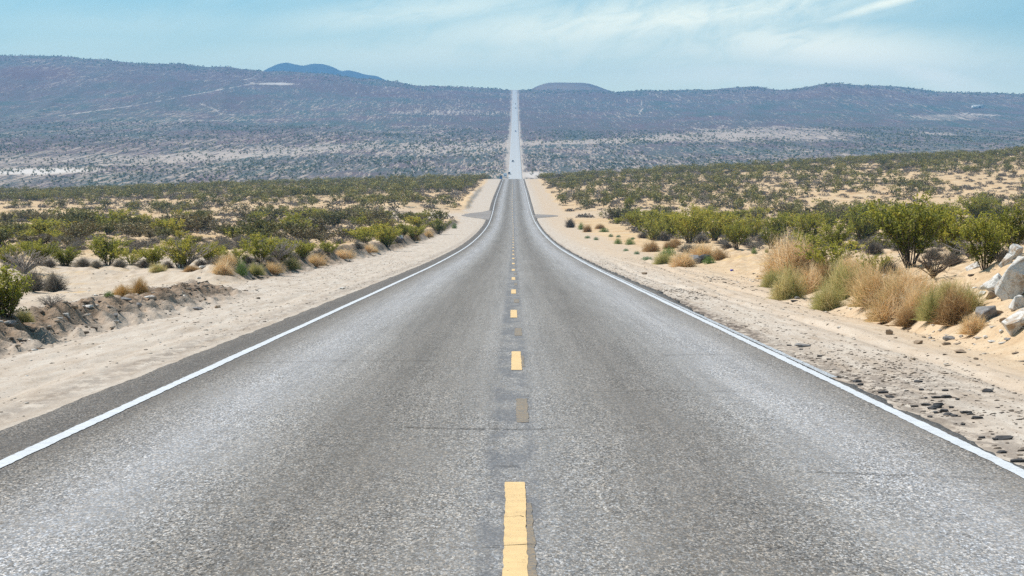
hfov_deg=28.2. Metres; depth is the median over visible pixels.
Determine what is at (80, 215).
green bush
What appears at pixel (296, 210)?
green bush
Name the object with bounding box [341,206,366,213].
green bush
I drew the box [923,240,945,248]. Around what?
grey shrub
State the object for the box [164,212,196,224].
green bush
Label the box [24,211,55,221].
green bush
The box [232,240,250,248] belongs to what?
grey shrub
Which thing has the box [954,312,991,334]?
dry brush
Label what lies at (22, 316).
dry brush
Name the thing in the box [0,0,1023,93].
sky
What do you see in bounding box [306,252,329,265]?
dry brush
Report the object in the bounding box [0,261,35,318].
green bush
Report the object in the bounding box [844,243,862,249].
grey shrub
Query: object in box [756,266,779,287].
dry brush
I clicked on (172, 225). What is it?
green bush
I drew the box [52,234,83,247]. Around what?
green bush
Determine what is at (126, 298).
stone
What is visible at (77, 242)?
grey shrub
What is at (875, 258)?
green bush
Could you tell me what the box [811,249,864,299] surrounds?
dry brush
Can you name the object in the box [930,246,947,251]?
grey shrub
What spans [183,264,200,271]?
dry brush
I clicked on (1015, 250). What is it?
boulder
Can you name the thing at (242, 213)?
green bush
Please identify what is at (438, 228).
green bush
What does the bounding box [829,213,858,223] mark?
green bush
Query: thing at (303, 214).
green bush
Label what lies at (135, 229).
green bush
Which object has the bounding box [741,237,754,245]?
grey shrub
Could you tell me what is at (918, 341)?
stone
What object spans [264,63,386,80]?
mountain
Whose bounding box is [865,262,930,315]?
dry brush
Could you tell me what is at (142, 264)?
grey shrub
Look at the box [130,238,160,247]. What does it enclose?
grey shrub
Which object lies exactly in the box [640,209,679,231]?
green bush
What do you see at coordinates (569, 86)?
hill
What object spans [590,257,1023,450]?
pebbles
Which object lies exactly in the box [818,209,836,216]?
green bush
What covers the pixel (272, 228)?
green bush
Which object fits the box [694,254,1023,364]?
pebbles
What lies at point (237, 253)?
green bush
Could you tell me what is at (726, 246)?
grey shrub
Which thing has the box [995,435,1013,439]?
flat stone
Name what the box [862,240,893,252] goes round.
grey shrub
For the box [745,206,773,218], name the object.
green bush
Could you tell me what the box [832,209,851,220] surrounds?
green bush
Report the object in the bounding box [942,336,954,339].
stone
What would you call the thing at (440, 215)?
green bush
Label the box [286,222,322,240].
green bush
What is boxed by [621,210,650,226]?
green bush
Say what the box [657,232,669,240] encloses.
grey shrub
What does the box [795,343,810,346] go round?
flat stone
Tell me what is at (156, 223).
green bush
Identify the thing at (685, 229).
green bush
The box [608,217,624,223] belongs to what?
green bush
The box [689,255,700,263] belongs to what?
boulder
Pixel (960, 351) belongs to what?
stone
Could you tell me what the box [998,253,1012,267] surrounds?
boulder
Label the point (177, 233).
green bush
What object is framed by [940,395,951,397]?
asphalt lump
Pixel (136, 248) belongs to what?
grey shrub
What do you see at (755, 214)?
green bush
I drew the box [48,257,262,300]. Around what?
pebbles
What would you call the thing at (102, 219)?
green bush
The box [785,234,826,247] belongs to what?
green bush
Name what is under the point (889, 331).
stone
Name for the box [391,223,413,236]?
green bush
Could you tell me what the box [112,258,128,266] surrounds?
grey shrub
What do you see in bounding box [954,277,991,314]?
dry brush
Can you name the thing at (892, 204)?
green bush
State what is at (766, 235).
green bush
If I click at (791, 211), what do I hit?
green bush
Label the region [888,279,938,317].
dry brush
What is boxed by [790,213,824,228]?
green bush
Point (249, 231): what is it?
green bush
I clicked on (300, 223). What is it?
green bush
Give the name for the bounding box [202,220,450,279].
pebbles
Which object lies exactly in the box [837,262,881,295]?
dry brush
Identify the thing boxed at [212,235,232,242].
grey shrub
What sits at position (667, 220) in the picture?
green bush
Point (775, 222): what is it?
green bush
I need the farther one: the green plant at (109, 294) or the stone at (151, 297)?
the stone at (151, 297)
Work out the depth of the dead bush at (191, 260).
71.16 m
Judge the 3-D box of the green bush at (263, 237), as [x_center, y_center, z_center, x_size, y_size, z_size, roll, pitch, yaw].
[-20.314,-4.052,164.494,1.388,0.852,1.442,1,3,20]
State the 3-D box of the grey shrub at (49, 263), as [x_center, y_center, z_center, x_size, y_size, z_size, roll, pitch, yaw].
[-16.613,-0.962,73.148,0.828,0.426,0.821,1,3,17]
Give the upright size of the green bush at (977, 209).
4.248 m
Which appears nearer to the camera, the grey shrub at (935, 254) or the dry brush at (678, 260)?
the grey shrub at (935, 254)
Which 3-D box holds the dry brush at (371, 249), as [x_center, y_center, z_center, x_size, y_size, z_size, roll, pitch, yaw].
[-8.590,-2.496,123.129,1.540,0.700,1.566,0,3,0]
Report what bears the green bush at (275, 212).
on the ground
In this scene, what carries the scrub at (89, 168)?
on the ground
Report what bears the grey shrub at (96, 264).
on the ground
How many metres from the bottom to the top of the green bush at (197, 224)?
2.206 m
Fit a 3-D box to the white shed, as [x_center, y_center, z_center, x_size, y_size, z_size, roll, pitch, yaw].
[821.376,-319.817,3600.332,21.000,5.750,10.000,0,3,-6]
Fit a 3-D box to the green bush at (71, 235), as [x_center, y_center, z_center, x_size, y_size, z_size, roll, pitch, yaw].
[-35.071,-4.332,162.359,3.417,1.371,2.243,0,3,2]
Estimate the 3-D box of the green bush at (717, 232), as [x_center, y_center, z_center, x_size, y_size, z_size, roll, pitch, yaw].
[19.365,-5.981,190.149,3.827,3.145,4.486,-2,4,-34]
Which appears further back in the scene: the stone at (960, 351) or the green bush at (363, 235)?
the green bush at (363, 235)
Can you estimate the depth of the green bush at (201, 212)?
299.39 m
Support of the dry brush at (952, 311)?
on the ground
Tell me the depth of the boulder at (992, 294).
34.25 m
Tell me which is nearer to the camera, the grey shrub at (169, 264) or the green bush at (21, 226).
the grey shrub at (169, 264)
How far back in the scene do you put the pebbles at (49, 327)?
35.33 m
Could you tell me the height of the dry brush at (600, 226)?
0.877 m
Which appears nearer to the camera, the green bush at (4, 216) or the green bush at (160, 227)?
the green bush at (160, 227)
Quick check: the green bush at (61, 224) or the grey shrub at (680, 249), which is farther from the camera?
the green bush at (61, 224)
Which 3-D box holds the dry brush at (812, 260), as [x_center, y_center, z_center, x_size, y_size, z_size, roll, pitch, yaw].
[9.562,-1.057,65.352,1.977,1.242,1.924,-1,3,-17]
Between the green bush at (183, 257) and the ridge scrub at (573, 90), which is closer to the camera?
the green bush at (183, 257)
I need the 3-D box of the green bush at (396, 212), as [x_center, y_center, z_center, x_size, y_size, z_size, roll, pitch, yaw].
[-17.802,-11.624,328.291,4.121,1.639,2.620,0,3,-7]
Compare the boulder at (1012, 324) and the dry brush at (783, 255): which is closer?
the boulder at (1012, 324)
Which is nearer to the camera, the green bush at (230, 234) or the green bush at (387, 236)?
the green bush at (387, 236)
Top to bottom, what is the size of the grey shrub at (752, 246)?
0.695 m
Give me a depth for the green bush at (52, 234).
149.82 m
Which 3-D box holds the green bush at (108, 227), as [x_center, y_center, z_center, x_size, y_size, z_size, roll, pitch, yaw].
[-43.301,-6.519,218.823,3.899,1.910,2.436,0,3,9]
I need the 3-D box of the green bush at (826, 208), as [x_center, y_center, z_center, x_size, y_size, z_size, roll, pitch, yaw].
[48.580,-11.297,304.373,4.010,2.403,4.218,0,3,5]
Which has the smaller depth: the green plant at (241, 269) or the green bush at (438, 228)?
the green plant at (241, 269)
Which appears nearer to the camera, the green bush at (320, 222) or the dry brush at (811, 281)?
the dry brush at (811, 281)
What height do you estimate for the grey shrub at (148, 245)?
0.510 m
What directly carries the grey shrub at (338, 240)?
on the ground
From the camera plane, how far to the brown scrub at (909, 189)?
511.03 m
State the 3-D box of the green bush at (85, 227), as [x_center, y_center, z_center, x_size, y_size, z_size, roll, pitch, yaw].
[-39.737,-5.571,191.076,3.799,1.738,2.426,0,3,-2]
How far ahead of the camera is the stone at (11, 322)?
31.15 m
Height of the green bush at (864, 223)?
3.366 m
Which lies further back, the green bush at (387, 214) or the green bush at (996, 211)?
the green bush at (387, 214)
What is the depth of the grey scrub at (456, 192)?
446.38 m
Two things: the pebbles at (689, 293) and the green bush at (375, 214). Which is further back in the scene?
the green bush at (375, 214)
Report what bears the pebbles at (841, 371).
on the ground
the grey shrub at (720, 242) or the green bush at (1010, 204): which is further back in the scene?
the green bush at (1010, 204)
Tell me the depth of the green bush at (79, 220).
225.16 m
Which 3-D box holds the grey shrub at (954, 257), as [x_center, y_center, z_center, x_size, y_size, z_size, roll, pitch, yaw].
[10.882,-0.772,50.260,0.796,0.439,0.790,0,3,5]
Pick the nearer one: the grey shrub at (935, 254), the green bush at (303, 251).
the grey shrub at (935, 254)
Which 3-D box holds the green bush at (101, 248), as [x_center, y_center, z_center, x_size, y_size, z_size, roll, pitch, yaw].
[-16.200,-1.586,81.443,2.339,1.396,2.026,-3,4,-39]
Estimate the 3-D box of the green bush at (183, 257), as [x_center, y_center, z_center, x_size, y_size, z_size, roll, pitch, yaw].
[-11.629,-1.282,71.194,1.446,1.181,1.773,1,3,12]
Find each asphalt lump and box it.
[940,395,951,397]
[1010,458,1023,461]
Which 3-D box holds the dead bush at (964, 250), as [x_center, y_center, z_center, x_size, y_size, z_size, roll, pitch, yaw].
[11.494,-1.062,51.289,1.177,0.715,1.295,-2,4,-33]
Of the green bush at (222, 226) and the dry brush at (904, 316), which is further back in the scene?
the green bush at (222, 226)
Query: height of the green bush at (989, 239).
1.188 m
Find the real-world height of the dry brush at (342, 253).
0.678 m
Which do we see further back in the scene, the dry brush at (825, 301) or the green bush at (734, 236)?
the green bush at (734, 236)
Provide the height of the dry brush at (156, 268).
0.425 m
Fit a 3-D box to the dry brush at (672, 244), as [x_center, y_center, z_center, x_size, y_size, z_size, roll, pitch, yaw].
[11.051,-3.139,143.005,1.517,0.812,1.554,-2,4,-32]
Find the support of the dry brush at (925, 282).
on the ground
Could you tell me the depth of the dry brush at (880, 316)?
37.52 m
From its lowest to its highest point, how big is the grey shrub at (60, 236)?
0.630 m
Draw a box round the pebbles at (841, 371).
[789,349,1022,416]
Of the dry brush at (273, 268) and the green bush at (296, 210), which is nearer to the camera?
the dry brush at (273, 268)
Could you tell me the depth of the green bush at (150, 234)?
163.48 m
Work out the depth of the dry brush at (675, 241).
165.25 m
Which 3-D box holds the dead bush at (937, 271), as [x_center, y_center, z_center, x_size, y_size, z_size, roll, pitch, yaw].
[8.660,-0.499,41.870,1.121,0.680,1.232,2,4,26]
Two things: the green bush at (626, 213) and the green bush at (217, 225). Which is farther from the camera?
the green bush at (626, 213)
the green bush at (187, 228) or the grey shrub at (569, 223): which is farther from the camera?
the grey shrub at (569, 223)
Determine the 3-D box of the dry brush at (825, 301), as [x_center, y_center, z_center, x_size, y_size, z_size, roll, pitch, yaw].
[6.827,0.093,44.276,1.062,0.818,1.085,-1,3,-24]
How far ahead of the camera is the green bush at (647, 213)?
299.02 m
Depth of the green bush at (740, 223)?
220.15 m
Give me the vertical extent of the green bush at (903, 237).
1.966 m
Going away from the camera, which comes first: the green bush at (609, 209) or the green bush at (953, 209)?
the green bush at (953, 209)
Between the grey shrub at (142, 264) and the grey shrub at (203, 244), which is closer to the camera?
the grey shrub at (142, 264)
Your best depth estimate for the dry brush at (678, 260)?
93.59 m
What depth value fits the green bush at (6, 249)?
75.41 m
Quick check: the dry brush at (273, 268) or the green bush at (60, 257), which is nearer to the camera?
the dry brush at (273, 268)
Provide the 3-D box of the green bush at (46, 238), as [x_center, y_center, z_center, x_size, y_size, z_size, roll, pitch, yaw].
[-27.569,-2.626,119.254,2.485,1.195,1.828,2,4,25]
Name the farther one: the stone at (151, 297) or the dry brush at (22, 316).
the stone at (151, 297)
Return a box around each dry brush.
[14,309,34,322]
[148,261,168,272]
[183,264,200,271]
[209,258,235,274]
[214,251,238,265]
[247,261,266,274]
[264,260,286,272]
[281,257,301,268]
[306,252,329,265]
[335,248,357,258]
[365,242,378,252]
[409,232,420,240]
[423,229,434,237]
[582,224,591,231]
[594,223,604,228]
[641,239,661,251]
[646,230,659,239]
[651,250,675,264]
[662,239,679,248]
[668,247,700,266]
[670,237,680,244]
[687,240,714,255]
[711,248,730,259]
[751,222,810,279]
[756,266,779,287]
[765,258,811,299]
[787,236,809,253]
[787,239,828,274]
[794,261,825,293]
[808,257,837,285]
[808,277,849,311]
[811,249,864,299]
[833,249,872,274]
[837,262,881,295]
[845,255,905,306]
[858,286,904,321]
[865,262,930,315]
[883,260,940,293]
[885,304,918,326]
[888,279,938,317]
[907,277,938,296]
[908,279,946,320]
[928,276,974,325]
[933,274,967,298]
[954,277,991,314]
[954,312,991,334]
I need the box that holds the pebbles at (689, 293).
[657,288,725,300]
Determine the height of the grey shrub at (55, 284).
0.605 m
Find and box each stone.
[6,320,16,325]
[120,297,131,300]
[145,295,156,298]
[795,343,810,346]
[886,329,892,334]
[914,340,922,343]
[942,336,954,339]
[953,349,965,352]
[982,388,993,391]
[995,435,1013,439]
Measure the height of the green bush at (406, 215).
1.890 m
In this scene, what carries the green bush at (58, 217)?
on the ground
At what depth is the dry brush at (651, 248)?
138.31 m
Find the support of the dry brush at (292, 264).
on the ground
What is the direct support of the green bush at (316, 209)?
on the ground
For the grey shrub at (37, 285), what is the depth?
50.58 m
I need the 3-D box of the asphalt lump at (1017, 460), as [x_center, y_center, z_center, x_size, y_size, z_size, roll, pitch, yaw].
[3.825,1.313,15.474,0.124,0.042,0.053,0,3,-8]
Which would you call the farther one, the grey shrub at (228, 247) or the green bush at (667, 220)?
the green bush at (667, 220)
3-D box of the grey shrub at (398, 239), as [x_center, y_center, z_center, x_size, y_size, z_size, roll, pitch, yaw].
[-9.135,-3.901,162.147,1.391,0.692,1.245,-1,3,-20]
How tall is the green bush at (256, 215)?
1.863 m
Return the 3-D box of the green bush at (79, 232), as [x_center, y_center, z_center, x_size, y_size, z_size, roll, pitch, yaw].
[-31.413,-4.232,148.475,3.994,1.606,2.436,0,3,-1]
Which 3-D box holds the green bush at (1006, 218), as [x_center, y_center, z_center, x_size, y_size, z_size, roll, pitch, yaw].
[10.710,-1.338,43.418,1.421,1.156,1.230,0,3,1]
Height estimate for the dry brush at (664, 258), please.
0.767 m
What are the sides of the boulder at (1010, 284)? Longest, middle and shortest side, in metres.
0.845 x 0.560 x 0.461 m
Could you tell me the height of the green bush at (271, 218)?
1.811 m
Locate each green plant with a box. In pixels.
[102,291,113,296]
[234,258,248,275]
[624,237,634,244]
[659,247,678,255]
[700,255,715,263]
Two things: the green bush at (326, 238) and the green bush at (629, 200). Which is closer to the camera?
the green bush at (326, 238)
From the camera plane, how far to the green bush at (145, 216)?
303.80 m
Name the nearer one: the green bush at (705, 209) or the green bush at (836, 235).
the green bush at (836, 235)
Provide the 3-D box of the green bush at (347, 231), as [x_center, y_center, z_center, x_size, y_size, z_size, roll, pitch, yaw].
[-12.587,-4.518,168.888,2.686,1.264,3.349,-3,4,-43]
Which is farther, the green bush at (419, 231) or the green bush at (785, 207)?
the green bush at (785, 207)
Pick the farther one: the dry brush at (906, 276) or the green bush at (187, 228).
the green bush at (187, 228)
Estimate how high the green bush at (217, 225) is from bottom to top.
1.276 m
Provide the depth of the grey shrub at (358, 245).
118.78 m
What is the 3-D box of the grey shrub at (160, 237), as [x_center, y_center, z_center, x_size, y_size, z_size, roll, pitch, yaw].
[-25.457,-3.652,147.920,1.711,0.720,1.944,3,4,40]
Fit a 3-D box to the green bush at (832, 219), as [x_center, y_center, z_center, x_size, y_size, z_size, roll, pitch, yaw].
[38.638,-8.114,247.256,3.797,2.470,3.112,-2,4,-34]
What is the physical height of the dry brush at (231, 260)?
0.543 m
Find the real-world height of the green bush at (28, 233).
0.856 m
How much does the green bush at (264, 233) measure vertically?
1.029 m
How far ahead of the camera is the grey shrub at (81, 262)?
72.54 m
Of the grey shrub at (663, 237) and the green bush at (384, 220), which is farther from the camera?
the green bush at (384, 220)
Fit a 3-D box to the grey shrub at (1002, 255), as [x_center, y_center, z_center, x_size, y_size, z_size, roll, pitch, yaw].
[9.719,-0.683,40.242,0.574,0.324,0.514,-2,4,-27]
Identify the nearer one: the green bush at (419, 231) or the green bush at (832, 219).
the green bush at (419, 231)
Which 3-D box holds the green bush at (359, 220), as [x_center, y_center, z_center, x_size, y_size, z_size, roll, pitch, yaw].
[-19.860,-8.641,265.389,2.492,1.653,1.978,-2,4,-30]
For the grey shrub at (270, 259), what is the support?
on the ground
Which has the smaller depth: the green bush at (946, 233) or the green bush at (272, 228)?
the green bush at (946, 233)
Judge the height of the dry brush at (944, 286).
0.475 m
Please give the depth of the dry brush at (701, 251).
109.67 m
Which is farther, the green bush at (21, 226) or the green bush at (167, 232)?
the green bush at (21, 226)
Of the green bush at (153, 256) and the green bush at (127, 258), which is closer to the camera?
the green bush at (153, 256)
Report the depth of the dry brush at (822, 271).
54.65 m
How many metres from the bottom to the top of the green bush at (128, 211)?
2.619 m
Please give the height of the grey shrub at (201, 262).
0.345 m
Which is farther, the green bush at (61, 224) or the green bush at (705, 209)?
the green bush at (705, 209)
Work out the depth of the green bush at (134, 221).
195.80 m
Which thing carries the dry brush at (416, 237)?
on the ground
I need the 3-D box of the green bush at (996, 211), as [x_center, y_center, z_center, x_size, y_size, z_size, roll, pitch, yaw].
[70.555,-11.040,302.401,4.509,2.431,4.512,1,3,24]
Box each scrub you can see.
[0,54,1023,96]
[0,119,1023,157]
[0,145,1023,221]
[0,146,1023,218]
[0,151,1023,242]
[0,154,871,187]
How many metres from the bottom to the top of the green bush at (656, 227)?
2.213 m
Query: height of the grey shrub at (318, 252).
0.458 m
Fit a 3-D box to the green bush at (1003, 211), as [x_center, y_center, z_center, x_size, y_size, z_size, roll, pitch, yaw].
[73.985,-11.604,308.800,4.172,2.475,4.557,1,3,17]
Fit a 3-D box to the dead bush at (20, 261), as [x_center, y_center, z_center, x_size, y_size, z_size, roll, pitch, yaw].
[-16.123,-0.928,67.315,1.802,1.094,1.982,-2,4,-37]
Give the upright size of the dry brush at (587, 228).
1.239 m
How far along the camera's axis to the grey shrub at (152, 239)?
141.39 m
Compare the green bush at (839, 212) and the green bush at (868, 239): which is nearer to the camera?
the green bush at (868, 239)
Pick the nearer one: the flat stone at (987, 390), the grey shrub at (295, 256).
the flat stone at (987, 390)
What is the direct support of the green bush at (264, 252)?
on the ground
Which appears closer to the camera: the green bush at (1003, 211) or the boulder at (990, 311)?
the boulder at (990, 311)
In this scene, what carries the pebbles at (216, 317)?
on the ground
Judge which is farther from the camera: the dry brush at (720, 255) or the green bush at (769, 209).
the green bush at (769, 209)
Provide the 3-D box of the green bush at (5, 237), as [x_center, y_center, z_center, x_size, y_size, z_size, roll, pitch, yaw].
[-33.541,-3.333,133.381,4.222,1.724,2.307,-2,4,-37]
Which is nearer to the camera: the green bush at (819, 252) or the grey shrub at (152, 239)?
the green bush at (819, 252)
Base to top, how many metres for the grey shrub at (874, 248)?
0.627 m
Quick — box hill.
[531,82,611,91]
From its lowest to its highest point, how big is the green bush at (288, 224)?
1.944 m
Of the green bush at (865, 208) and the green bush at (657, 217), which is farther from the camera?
the green bush at (865, 208)
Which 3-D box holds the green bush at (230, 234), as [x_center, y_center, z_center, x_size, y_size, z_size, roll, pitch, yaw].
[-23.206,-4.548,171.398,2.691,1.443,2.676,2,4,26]
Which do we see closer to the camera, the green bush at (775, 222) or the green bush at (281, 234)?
the green bush at (281, 234)
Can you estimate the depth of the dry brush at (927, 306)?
34.48 m
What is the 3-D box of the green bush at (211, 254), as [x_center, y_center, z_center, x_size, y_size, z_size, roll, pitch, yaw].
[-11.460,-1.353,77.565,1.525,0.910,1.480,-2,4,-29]
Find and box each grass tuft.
[113,283,136,296]
[127,275,150,293]
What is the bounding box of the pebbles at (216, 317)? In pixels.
[0,253,437,417]
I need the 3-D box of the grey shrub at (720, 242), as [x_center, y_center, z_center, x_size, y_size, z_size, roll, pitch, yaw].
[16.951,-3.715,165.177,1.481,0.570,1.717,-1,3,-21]
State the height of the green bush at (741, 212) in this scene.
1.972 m
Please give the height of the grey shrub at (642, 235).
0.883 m
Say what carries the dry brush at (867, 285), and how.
on the ground
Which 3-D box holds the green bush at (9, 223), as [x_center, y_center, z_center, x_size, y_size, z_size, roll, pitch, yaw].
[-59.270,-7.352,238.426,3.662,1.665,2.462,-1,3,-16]
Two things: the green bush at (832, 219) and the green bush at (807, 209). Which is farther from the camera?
the green bush at (807, 209)
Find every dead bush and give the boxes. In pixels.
[0,248,55,273]
[35,295,65,306]
[161,237,213,265]
[257,235,298,260]
[906,247,962,277]
[940,236,984,257]
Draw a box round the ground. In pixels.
[0,55,1023,465]
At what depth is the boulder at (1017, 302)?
31.35 m
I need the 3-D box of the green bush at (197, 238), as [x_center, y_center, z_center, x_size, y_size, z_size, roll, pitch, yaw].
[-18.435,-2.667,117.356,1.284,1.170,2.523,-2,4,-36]
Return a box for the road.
[0,90,1023,575]
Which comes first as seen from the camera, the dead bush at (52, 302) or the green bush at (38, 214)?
the dead bush at (52, 302)
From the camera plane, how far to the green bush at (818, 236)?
121.99 m
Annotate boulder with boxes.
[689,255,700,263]
[965,261,979,270]
[975,305,996,322]
[983,273,1001,291]
[985,291,996,298]
[994,256,1023,300]
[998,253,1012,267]
[1001,308,1023,335]
[1008,244,1023,258]
[1008,295,1023,310]
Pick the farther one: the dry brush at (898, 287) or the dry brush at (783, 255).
the dry brush at (783, 255)
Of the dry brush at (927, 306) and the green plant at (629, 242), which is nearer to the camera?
the dry brush at (927, 306)
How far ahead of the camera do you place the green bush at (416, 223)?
248.90 m
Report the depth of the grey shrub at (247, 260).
71.87 m
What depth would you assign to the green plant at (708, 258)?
97.11 m
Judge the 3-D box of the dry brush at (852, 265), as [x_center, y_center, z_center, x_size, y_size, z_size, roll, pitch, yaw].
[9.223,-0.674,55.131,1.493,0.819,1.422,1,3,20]
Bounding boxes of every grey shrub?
[12,264,49,290]
[41,257,58,266]
[42,270,70,291]
[52,234,67,240]
[67,240,89,248]
[68,243,87,249]
[70,257,91,266]
[88,260,106,267]
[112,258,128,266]
[126,243,149,253]
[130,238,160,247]
[132,258,151,267]
[143,243,153,247]
[145,237,161,243]
[154,234,169,240]
[160,260,174,267]
[194,258,209,266]
[200,240,216,247]
[208,255,222,264]
[209,236,234,244]
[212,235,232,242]
[218,243,233,249]
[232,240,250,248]
[243,253,254,263]
[265,255,276,263]
[290,252,301,260]
[313,249,326,257]
[332,237,347,243]
[353,241,364,248]
[394,235,402,242]
[564,217,575,227]
[637,231,648,237]
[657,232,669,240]
[676,242,697,252]
[692,235,710,242]
[716,239,727,244]
[719,241,734,248]
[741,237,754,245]
[744,242,766,248]
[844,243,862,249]
[861,240,883,254]
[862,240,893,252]
[879,258,901,273]
[922,246,943,259]
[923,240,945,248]
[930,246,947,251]
[939,250,968,265]
[991,246,1007,261]
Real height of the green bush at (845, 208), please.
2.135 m
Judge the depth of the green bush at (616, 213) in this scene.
322.58 m
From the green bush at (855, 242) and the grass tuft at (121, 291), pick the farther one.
the green bush at (855, 242)
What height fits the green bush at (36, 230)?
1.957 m
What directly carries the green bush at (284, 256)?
on the ground
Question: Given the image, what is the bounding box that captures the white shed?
[972,105,984,107]
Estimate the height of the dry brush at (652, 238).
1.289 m
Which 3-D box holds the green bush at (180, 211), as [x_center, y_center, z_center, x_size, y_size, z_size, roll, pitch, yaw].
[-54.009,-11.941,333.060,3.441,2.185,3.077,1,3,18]
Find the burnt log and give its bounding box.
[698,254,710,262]
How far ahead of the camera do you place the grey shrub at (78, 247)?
120.28 m
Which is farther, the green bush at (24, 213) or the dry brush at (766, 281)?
the green bush at (24, 213)
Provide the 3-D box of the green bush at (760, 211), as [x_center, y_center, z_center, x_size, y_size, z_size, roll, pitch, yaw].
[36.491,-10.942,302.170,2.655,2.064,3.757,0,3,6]
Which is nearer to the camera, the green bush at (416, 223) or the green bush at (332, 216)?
the green bush at (416, 223)
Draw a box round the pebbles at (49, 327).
[0,281,258,358]
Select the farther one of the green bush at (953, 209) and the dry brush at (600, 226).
the dry brush at (600, 226)
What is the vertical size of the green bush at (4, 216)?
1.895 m
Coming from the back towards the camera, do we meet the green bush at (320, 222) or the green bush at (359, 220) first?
the green bush at (359, 220)
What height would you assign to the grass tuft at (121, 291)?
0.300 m
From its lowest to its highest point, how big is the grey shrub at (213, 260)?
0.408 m
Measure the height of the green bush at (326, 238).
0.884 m
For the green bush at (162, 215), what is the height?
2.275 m
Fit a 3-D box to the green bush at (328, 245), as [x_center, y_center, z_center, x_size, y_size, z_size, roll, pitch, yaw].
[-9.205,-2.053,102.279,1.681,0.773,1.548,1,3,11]
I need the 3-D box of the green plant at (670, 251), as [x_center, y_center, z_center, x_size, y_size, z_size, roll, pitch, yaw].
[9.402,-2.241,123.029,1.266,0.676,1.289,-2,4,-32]
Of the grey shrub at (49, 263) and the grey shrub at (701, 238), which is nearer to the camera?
the grey shrub at (49, 263)
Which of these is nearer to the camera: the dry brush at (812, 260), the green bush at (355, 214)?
the dry brush at (812, 260)
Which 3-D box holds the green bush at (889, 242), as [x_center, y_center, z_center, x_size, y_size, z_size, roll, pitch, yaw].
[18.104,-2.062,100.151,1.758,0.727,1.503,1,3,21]
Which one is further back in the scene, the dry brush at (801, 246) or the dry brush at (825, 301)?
the dry brush at (801, 246)
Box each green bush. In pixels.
[0,212,20,221]
[0,225,25,245]
[0,227,24,237]
[0,241,32,265]
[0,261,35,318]
[1,218,19,226]
[4,221,29,235]
[8,208,36,219]
[8,220,27,230]
[13,231,32,239]
[17,234,57,246]
[17,238,63,264]
[20,218,73,234]
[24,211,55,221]
[25,228,38,235]
[26,217,51,234]
[41,230,62,237]
[45,211,94,220]
[47,220,76,232]
[49,228,93,237]
[50,233,68,237]
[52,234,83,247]
[52,245,84,265]
[53,208,102,225]
[53,219,105,238]
[56,215,83,227]
[77,221,107,233]
[82,231,134,265]
[93,219,122,233]
[95,209,129,234]
[107,207,134,223]
[108,247,146,264]
[111,213,153,229]
[112,218,154,237]
[136,244,171,264]
[138,229,156,237]
[139,212,151,220]
[139,218,168,231]
[148,226,167,233]
[149,218,171,234]
[154,226,174,238]
[156,214,186,227]
[159,235,195,267]
[160,217,185,236]
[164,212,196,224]
[169,209,191,215]
[173,212,219,232]
[174,230,188,237]
[175,220,194,233]
[177,232,203,246]
[190,208,217,220]
[191,241,227,262]
[208,221,232,231]
[212,245,260,262]
[213,224,228,235]
[223,225,243,238]
[227,215,279,236]
[232,208,260,219]
[236,225,273,237]
[237,231,279,262]
[239,216,279,225]
[243,219,285,234]
[247,211,267,219]
[252,233,267,240]
[254,231,279,238]
[262,207,282,218]
[265,237,297,260]
[270,229,293,237]
[276,210,311,222]
[278,218,316,237]
[284,219,316,233]
[285,206,315,218]
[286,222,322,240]
[288,240,320,258]
[299,209,310,217]
[300,218,337,236]
[302,208,326,217]
[305,209,333,219]
[309,232,336,241]
[312,239,342,254]
[316,209,350,226]
[331,227,355,238]
[340,208,371,220]
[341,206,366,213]
[341,227,374,239]
[348,228,381,242]
[350,211,389,224]
[350,215,366,226]
[355,214,397,230]
[361,221,402,246]
[365,209,392,222]
[377,210,394,218]
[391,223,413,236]
[393,211,412,219]
[396,211,415,222]
[402,215,435,228]
[405,224,425,239]
[424,217,452,233]
[427,208,449,220]
[601,206,635,220]
[608,207,635,219]
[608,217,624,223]
[619,209,639,219]
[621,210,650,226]
[622,197,634,207]
[630,210,658,219]
[632,217,669,239]
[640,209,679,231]
[658,211,685,237]
[666,204,713,242]
[688,203,719,232]
[696,207,740,240]
[720,219,751,249]
[728,209,748,217]
[731,216,755,230]
[741,212,770,238]
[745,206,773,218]
[751,208,766,216]
[751,211,763,217]
[754,224,784,248]
[762,210,796,235]
[774,202,795,212]
[781,207,811,220]
[785,210,826,238]
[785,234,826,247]
[788,230,822,245]
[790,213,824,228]
[793,238,868,267]
[794,205,821,215]
[816,217,855,250]
[817,211,841,229]
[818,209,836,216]
[825,204,849,215]
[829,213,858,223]
[830,207,858,214]
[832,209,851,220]
[840,202,895,241]
[844,240,865,248]
[847,203,877,214]
[856,251,900,276]
[859,191,950,266]
[864,236,891,245]
[864,241,895,247]
[880,201,903,210]
[922,199,967,217]
[928,204,976,254]
[944,211,1019,269]
[954,192,997,219]
[962,216,1000,245]
[982,199,1023,249]
[986,206,1003,217]
[991,203,1015,215]
[1004,201,1023,215]
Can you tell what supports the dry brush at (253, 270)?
on the ground
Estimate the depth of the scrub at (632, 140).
2206.93 m
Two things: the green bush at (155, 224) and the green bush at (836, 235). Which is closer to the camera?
the green bush at (836, 235)
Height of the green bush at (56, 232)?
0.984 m
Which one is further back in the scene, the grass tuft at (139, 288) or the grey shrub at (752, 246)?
the grey shrub at (752, 246)

